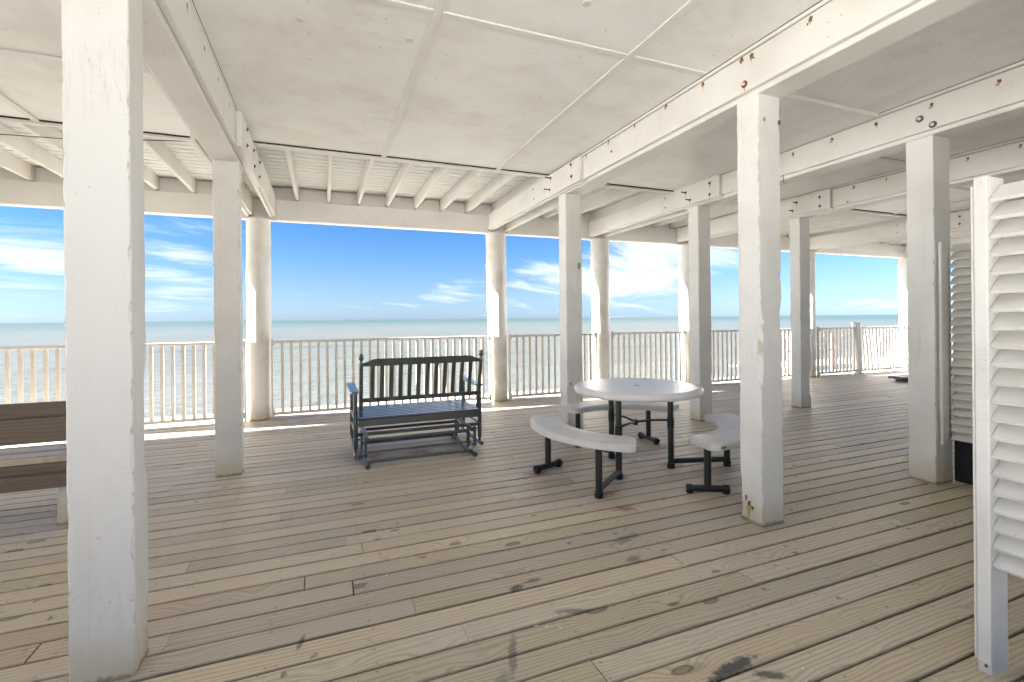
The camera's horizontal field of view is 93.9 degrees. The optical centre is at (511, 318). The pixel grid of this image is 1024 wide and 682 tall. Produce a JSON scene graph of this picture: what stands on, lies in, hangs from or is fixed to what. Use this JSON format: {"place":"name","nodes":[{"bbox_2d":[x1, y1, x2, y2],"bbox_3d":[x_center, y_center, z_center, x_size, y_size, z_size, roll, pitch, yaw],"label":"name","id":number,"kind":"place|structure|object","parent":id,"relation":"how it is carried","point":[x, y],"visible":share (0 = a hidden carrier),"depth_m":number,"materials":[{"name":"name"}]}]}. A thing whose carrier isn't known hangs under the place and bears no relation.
{"place":"outdoors","nodes":[
{"label":"outdoors","id":0,"kind":"place"},
{"bbox_2d":[0,315,955,410],"bbox_3d":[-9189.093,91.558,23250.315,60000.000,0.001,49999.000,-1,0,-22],"label":"sea","id":1,"kind":"structure","parent":0,"point":[31,334],"depth_m":91.27,"materials":[{"name":"liquid"}]},
{"bbox_2d":[246,217,271,420],"bbox_3d":[-3.482,1.712,6.618,0.310,6.155,0.307,-1,0,-22],"label":"timber pile","id":2,"kind":"object","parent":1,"relation":"in","point":[258,275],"visible":0.41,"depth_m":6.49,"materials":[{"name":"paint"}]},
{"bbox_2d":[0,337,890,374],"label":"swell","id":3,"kind":"structure","parent":1,"relation":"on","point":[52,369],"depth_m":51.74,"materials":[{"name":"liquid"}]},
{"bbox_2d":[0,330,893,357],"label":"swell","id":4,"kind":"structure","parent":1,"relation":"on","point":[286,347],"depth_m":76.34,"materials":[{"name":"liquid"}]},
{"bbox_2d":[0,345,951,397],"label":"swell","id":5,"kind":"structure","parent":1,"relation":"on","point":[27,392],"depth_m":34.52,"materials":[{"name":"liquid"}]},
{"bbox_2d":[486,232,507,401],"bbox_3d":[-0.237,1.681,7.900,0.341,6.155,0.336,-1,0,-22],"label":"timber pile","id":6,"kind":"object","parent":1,"relation":"in","point":[496,282],"visible":0.45,"depth_m":7.76,"materials":[{"name":"paint"}]},
{"bbox_2d":[144,364,873,418],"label":"swell","id":7,"kind":"structure","parent":1,"relation":"on","point":[199,411],"depth_m":24.27,"materials":[{"name":"liquid"}]},
{"bbox_2d":[591,238,609,378],"bbox_3d":[1.615,1.663,8.633,0.330,6.155,0.330,-1,0,-22],"label":"timber pile","id":8,"kind":"object","parent":1,"relation":"in","point":[600,282],"visible":0.41,"depth_m":8.49,"materials":[{"name":"paint"}]},
{"bbox_2d":[678,244,689,382],"bbox_3d":[3.456,1.646,9.361,0.330,6.155,0.333,-1,0,-22],"label":"timber pile","id":9,"kind":"object","parent":1,"relation":"in","point":[683,261],"visible":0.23,"depth_m":9.24,"materials":[{"name":"paint"}]},
{"bbox_2d":[810,251,815,377],"bbox_3d":[6.562,1.616,10.588,0.304,6.155,0.304,-1,0,-22],"label":"timber pile","id":10,"kind":"object","parent":1,"relation":"in","point":[812,318],"visible":0.16,"depth_m":10.44,"materials":[{"name":"paint"}]},
{"bbox_2d":[729,331,951,372],"bbox_3d":[14.294,2.493,18.307,14.000,4.055,1.620,-1,0,-22],"label":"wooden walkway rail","id":11,"kind":"object","parent":1,"relation":"in","point":[834,350],"visible":0.09,"depth_m":16.34,"materials":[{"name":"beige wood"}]},
{"bbox_2d":[898,257,907,368],"bbox_3d":[9.835,1.585,11.881,0.351,6.155,0.348,-1,0,-22],"label":"timber pile","id":12,"kind":"object","parent":1,"relation":"in","point":[902,284],"visible":0.14,"depth_m":11.82,"materials":[{"name":"paint"}]},
{"bbox_2d":[0,206,955,322],"label":"sky","id":13,"kind":"structure","parent":0,"point":[319,272],"materials":[{"name":"blue"}]},
{"bbox_2d":[0,366,1023,681],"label":"deck","id":14,"kind":"structure","parent":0,"point":[290,546],"depth_m":2.68,"materials":[{"name":"brown wood"}]},
{"bbox_2d":[0,401,67,525],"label":"wooden bench","id":15,"kind":"object","parent":14,"relation":"on","point":[31,423],"visible":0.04,"depth_m":3.17,"materials":[{"name":"brown wood"}]},
{"bbox_2d":[61,0,148,681],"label":"wooden post","id":16,"kind":"object","parent":14,"relation":"on","point":[104,259],"visible":0.99,"depth_m":1.80,"materials":[{"name":"paint"}]},
{"bbox_2d":[0,339,246,424],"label":"railing","id":17,"kind":"object","parent":14,"relation":"on","point":[32,349],"visible":0.51,"depth_m":6.09,"materials":[{"name":"paint"}]},
{"bbox_2d":[212,160,243,477],"bbox_3d":[-2.512,0.055,4.239,0.204,2.850,0.153,-1,0,-22],"label":"wooden post","id":18,"kind":"object","parent":14,"relation":"on","point":[228,314],"visible":0.99,"depth_m":4.17,"materials":[{"name":"paint"}]},
{"bbox_2d":[271,334,491,418],"bbox_3d":[-1.824,0.821,7.158,3.193,1.105,0.068,-1,0,-22],"label":"railing","id":19,"kind":"object","parent":14,"relation":"on","point":[345,407],"visible":0.88,"depth_m":7.00,"materials":[{"name":"paint"}]},
{"bbox_2d":[347,350,483,469],"bbox_3d":[-0.995,0.843,4.985,1.344,1.044,1.030,-1,0,-22],"label":"glider bench","id":20,"kind":"object","parent":14,"relation":"on","point":[361,417],"visible":1,"depth_m":4.71,"materials":[{"name":"paint"}]},
{"bbox_2d":[508,332,597,400],"bbox_3d":[0.726,0.797,8.166,1.668,1.105,0.068,-1,0,-22],"label":"railing","id":21,"kind":"object","parent":14,"relation":"on","point":[529,336],"visible":0.75,"depth_m":8.06,"materials":[{"name":"paint"}]},
{"bbox_2d":[559,193,582,429],"bbox_3d":[0.690,0.009,5.590,0.210,2.880,0.181,-1,0,-22],"label":"wooden post","id":22,"kind":"object","parent":14,"relation":"on","point":[570,289],"visible":0.87,"depth_m":5.52,"materials":[{"name":"paint"}]},
{"bbox_2d":[530,378,740,498],"bbox_3d":[1.125,0.975,4.321,1.912,0.742,1.932,-1,0,-22],"label":"round table","id":23,"kind":"object","parent":14,"relation":"on","point":[619,395],"visible":0.98,"depth_m":4.01,"materials":[{"name":"plastic"}]},
{"bbox_2d":[611,330,686,381],"bbox_3d":[2.568,0.779,8.894,1.668,1.105,0.068,-1,0,-22],"label":"railing","id":24,"kind":"object","parent":14,"relation":"on","point":[618,334],"visible":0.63,"depth_m":8.88,"materials":[{"name":"paint"}]},
{"bbox_2d":[385,518,960,679],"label":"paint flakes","id":25,"kind":"object","parent":14,"relation":"on","point":[666,593],"visible":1,"depth_m":2.10,"materials":[{"name":"white paint"}]},
{"bbox_2d":[688,206,711,421],"bbox_3d":[2.471,-0.007,6.278,0.211,2.880,0.182,-1,0,-22],"label":"wooden post","id":26,"kind":"object","parent":14,"relation":"on","point":[700,298],"visible":0.92,"depth_m":6.20,"materials":[{"name":"paint"}]},
{"bbox_2d":[711,328,790,381],"bbox_3d":[5.041,0.756,9.871,3.028,1.105,0.068,-1,0,-22],"label":"railing","id":27,"kind":"object","parent":14,"relation":"on","point":[735,358],"visible":0.27,"depth_m":9.60,"materials":[{"name":"paint"}]},
{"bbox_2d":[737,93,783,527],"bbox_3d":[1.647,0.000,3.175,0.196,2.880,0.179,-1,0,-22],"label":"wooden post","id":28,"kind":"object","parent":14,"relation":"on","point":[759,267],"visible":0.98,"depth_m":3.11,"materials":[{"name":"paint"}]},
{"bbox_2d":[488,0,980,231],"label":"ceiling beam","id":29,"kind":"structure","parent":28,"relation":"on","point":[822,38],"depth_m":3.15,"materials":[{"name":"paint"}]},
{"bbox_2d":[789,218,810,408],"bbox_3d":[4.265,-0.025,7.070,0.214,2.880,0.168,-1,0,-22],"label":"wooden post","id":30,"kind":"object","parent":14,"relation":"on","point":[800,309],"visible":0.98,"depth_m":7.00,"materials":[{"name":"paint"}]},
{"bbox_2d":[677,137,1023,242],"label":"ceiling beam","id":31,"kind":"structure","parent":30,"relation":"on","point":[1003,159],"depth_m":5.94,"materials":[{"name":"paint"}]},
{"bbox_2d":[816,322,908,376],"bbox_3d":[8.221,0.680,11.129,3.188,1.196,0.176,-1,0,-22],"label":"railing","id":32,"kind":"object","parent":14,"relation":"on","point":[895,356],"visible":0.95,"depth_m":11.06,"materials":[{"name":"paint"}]},
{"bbox_2d":[906,135,952,484],"bbox_3d":[3.428,-0.017,3.930,0.226,2.880,0.196,-1,0,-22],"label":"wooden post","id":33,"kind":"object","parent":14,"relation":"on","point":[928,216],"visible":0.91,"depth_m":3.87,"materials":[{"name":"paint"}]},
{"bbox_2d":[589,60,1023,237],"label":"ceiling beam","id":34,"kind":"structure","parent":33,"relation":"on","point":[993,97],"depth_m":4.23,"materials":[{"name":"paint"}]},
{"bbox_2d":[938,236,1023,484],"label":"louvred screen","id":35,"kind":"object","parent":33,"relation":"attached to","point":[961,388],"visible":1,"depth_m":3.79,"materials":[{"name":"paint"}]},
{"bbox_2d":[951,325,955,360],"bbox_3d":[11.588,0.693,12.459,3.348,1.105,0.068,-1,0,-22],"label":"railing","id":36,"kind":"object","parent":14,"relation":"on","point":[952,342],"visible":0.03,"depth_m":12.39,"materials":[{"name":"paint"}]},
{"bbox_2d":[970,176,1023,675],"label":"louvred screen","id":37,"kind":"object","parent":14,"relation":"on","point":[997,305],"visible":1,"depth_m":1.79,"materials":[{"name":"paint"}]},
{"bbox_2d":[0,0,1023,244],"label":"ceiling","id":38,"kind":"structure","parent":0,"point":[472,104],"depth_m":3.60,"materials":[{"name":"white wood"}]},
{"bbox_2d":[0,134,186,141],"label":"cable","id":39,"kind":"object","parent":38,"relation":"hanging from","point":[62,138],"visible":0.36,"depth_m":4.12,"materials":[{"name":"plastic"}]},
{"bbox_2d":[142,0,275,216],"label":"ceiling beam","id":40,"kind":"structure","parent":38,"relation":"attached to","point":[180,64],"depth_m":3.00,"materials":[{"name":"paint"}]},
{"bbox_2d":[0,166,954,261],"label":"seaward beam","id":41,"kind":"structure","parent":38,"relation":"attached to","point":[174,197],"depth_m":7.11,"materials":[{"name":"paint"}]},
{"bbox_2d":[809,209,1023,250],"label":"ceiling beam","id":42,"kind":"structure","parent":38,"relation":"attached to","point":[887,230],"depth_m":9.28,"materials":[{"name":"paint"}]},
{"bbox_2d":[902,235,1023,255],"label":"ceiling beam","id":43,"kind":"structure","parent":38,"relation":"attached to","point":[960,239],"depth_m":10.80,"materials":[{"name":"paint"}]},
{"bbox_2d":[888,374,951,381],"bbox_3d":[8.520,1.225,9.965,1.650,0.100,0.280,-1,0,-22],"label":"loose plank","id":44,"kind":"object","parent":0,"point":[900,377],"visible":0.36,"depth_m":9.69,"materials":[{"name":"wood"}]}
]}

